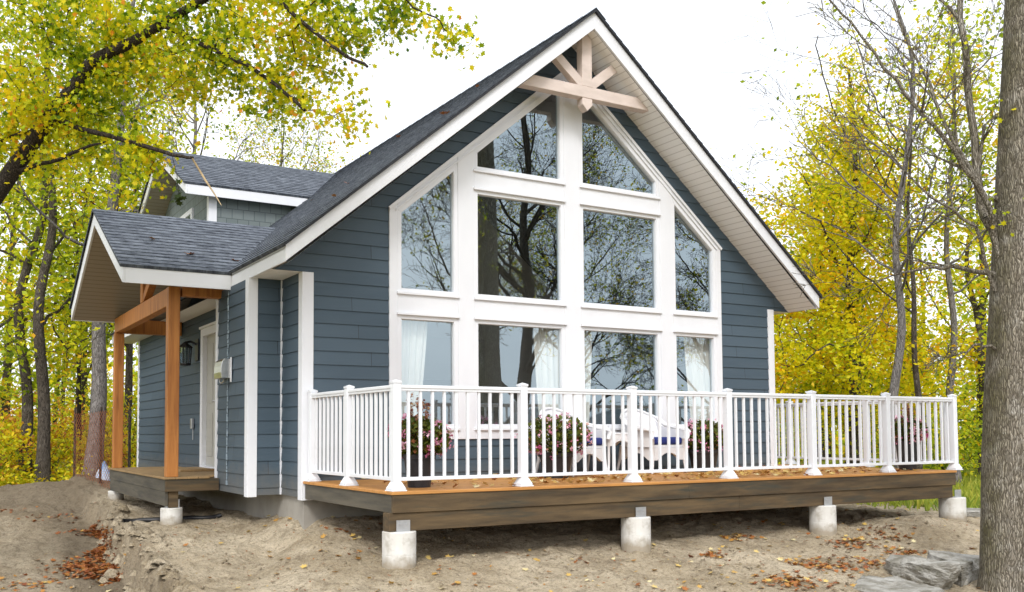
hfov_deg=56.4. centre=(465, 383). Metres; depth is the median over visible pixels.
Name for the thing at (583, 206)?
window
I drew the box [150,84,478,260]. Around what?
roof leaves
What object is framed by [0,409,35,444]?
bush
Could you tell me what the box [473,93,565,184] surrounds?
window
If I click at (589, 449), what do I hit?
wicker armchair
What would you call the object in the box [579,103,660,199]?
window
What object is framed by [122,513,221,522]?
drain pipe
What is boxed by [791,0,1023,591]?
hardwood tree
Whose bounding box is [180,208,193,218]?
window
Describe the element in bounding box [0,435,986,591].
ground
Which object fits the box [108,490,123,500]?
concrete pier
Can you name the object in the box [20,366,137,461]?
bush
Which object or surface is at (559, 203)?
window
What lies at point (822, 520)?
concrete pier
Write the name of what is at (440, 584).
pebbles
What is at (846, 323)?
golden maple
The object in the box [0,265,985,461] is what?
woodland
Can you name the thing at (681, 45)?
sky
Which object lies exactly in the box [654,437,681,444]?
seat cushion
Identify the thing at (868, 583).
limestone slab
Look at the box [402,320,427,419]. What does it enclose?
curtain
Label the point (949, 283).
lime tree
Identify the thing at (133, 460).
bush
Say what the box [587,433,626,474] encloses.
side table
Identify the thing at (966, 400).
bush
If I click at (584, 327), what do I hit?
window
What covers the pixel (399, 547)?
concrete pier
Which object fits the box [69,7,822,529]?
cottage
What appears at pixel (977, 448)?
bush
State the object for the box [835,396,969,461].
bush
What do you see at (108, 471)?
plastic sack
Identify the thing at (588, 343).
curtain
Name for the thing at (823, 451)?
woodland tree
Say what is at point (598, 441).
seat cushion
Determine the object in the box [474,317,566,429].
window
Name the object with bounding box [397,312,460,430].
window
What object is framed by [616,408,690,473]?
wicker armchair
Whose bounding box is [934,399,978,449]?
bush
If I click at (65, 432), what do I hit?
bush
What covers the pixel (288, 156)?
sparse tree
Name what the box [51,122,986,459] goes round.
tree stems
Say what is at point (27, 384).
woodland tree
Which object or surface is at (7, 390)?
bush
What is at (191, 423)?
power outlet
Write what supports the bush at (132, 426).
on the ground at (24, 541)
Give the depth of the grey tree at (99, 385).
19.13 m
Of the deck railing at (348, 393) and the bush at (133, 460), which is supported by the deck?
the deck railing at (348, 393)
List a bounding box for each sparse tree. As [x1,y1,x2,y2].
[40,4,316,320]
[48,77,188,466]
[197,52,363,173]
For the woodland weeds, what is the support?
on the ground at (24, 541)
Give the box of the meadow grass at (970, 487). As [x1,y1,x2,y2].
[777,455,980,510]
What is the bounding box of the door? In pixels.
[206,334,215,466]
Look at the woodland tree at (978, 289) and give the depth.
30.32 m
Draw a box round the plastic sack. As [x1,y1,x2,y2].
[95,461,109,480]
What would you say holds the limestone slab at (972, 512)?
on the ground at (24, 541)
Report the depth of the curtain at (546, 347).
12.67 m
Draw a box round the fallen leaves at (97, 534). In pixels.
[0,502,979,591]
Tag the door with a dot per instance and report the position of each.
(211, 340)
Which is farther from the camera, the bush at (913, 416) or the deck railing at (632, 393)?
the bush at (913, 416)
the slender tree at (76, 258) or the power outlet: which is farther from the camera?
the slender tree at (76, 258)
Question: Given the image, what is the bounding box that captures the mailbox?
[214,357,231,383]
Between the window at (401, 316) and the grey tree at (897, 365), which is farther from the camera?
the grey tree at (897, 365)
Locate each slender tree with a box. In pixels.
[0,139,134,471]
[7,77,175,416]
[824,50,985,468]
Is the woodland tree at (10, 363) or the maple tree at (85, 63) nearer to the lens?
the maple tree at (85, 63)
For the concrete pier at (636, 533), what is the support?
on the ground at (24, 541)
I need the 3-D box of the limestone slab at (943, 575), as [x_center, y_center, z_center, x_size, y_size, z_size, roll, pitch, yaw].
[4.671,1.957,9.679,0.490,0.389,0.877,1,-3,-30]
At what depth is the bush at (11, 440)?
19.18 m
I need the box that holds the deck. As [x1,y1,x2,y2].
[303,464,956,531]
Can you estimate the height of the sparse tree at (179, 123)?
14.877 m
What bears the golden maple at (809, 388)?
on the ground at (24, 541)
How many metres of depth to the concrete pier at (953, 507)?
12.82 m
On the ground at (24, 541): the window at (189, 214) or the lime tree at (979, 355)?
the lime tree at (979, 355)
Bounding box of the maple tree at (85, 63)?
[0,0,485,206]
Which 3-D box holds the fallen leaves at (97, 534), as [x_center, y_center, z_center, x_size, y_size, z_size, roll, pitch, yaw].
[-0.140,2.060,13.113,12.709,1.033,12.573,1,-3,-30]
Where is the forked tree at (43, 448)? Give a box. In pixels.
[0,0,190,481]
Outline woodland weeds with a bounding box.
[0,446,136,485]
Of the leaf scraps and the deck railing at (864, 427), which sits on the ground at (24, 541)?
the leaf scraps
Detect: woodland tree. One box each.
[0,0,159,479]
[0,1,93,407]
[0,117,150,457]
[0,127,73,459]
[774,213,890,461]
[918,207,993,418]
[959,248,990,348]
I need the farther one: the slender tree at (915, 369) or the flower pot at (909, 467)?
the slender tree at (915, 369)
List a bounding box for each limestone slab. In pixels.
[853,575,944,591]
[883,555,960,589]
[927,550,978,586]
[966,508,980,516]
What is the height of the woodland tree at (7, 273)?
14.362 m
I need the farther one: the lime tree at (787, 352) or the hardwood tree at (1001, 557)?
the lime tree at (787, 352)
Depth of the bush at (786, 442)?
19.48 m
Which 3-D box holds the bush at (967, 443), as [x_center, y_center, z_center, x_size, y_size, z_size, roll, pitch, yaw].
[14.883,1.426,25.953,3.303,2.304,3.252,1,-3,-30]
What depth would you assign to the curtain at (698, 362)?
14.00 m
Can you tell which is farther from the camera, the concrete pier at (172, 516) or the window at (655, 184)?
the window at (655, 184)
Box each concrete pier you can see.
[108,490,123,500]
[160,499,182,524]
[382,520,415,568]
[621,507,650,552]
[809,497,836,535]
[938,489,966,521]
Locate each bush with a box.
[0,375,69,463]
[0,384,106,473]
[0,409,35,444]
[0,412,86,477]
[0,416,37,480]
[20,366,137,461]
[58,413,136,470]
[68,371,137,457]
[82,388,136,466]
[776,412,806,464]
[777,411,831,464]
[828,405,968,469]
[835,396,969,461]
[877,386,978,463]
[925,405,982,478]
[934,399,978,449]
[958,414,978,468]
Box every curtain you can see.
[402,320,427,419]
[533,328,558,422]
[584,331,591,422]
[684,337,710,422]
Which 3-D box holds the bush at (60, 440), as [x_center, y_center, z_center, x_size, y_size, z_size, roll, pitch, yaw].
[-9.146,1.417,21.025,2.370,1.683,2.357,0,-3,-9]
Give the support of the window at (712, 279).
in the cottage
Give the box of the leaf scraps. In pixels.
[12,508,989,591]
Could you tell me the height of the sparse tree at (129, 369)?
10.465 m
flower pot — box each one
[387,393,453,487]
[514,412,592,477]
[688,418,722,471]
[891,401,928,469]
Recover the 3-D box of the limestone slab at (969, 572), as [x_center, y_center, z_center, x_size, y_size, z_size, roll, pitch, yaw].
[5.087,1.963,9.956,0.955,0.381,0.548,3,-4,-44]
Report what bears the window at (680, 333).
in the cottage
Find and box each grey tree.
[17,0,234,476]
[703,0,1003,467]
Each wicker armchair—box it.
[535,407,611,476]
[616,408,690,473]
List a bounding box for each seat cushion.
[579,438,601,445]
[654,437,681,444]
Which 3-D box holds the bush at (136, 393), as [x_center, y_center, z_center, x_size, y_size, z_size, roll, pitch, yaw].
[-9.511,0.969,26.862,3.322,2.946,3.346,1,-3,-30]
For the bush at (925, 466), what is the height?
1.926 m
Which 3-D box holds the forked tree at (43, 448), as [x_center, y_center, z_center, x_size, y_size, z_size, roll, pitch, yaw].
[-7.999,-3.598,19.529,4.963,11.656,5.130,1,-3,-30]
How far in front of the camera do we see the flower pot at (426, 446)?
9.36 m
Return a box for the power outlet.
[190,419,193,439]
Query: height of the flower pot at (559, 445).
0.786 m
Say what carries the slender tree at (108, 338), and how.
on the ground at (24, 541)
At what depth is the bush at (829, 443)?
21.79 m
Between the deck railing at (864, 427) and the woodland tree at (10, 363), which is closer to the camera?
the deck railing at (864, 427)
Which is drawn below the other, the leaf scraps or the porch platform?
the leaf scraps
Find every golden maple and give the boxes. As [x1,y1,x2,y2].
[738,27,986,466]
[752,124,964,463]
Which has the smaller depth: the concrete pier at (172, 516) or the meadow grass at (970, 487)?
the concrete pier at (172, 516)
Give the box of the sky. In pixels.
[0,0,1003,430]
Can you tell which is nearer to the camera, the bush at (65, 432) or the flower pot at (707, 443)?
the flower pot at (707, 443)
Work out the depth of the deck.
10.28 m
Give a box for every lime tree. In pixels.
[774,311,830,426]
[860,0,1003,486]
[901,180,991,474]
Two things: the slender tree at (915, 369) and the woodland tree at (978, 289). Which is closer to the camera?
the slender tree at (915, 369)
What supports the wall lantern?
attached to the cottage
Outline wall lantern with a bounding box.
[180,339,198,365]
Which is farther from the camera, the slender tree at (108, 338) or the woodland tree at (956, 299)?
the woodland tree at (956, 299)
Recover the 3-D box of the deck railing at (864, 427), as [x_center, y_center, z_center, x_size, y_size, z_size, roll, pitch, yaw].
[5.610,0.764,14.948,0.158,1.041,4.288,1,-3,-30]
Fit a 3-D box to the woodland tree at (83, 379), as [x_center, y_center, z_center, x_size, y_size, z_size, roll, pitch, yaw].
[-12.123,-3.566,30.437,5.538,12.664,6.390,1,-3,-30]
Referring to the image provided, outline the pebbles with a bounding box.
[0,506,976,591]
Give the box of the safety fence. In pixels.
[72,407,130,488]
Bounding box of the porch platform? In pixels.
[108,466,218,507]
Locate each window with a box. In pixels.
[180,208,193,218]
[397,164,459,297]
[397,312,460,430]
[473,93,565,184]
[473,187,566,305]
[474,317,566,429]
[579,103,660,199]
[579,202,662,313]
[581,324,662,429]
[671,196,717,317]
[673,330,718,424]
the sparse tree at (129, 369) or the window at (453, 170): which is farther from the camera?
the sparse tree at (129, 369)
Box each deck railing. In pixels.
[304,385,389,485]
[385,379,962,491]
[776,400,946,466]

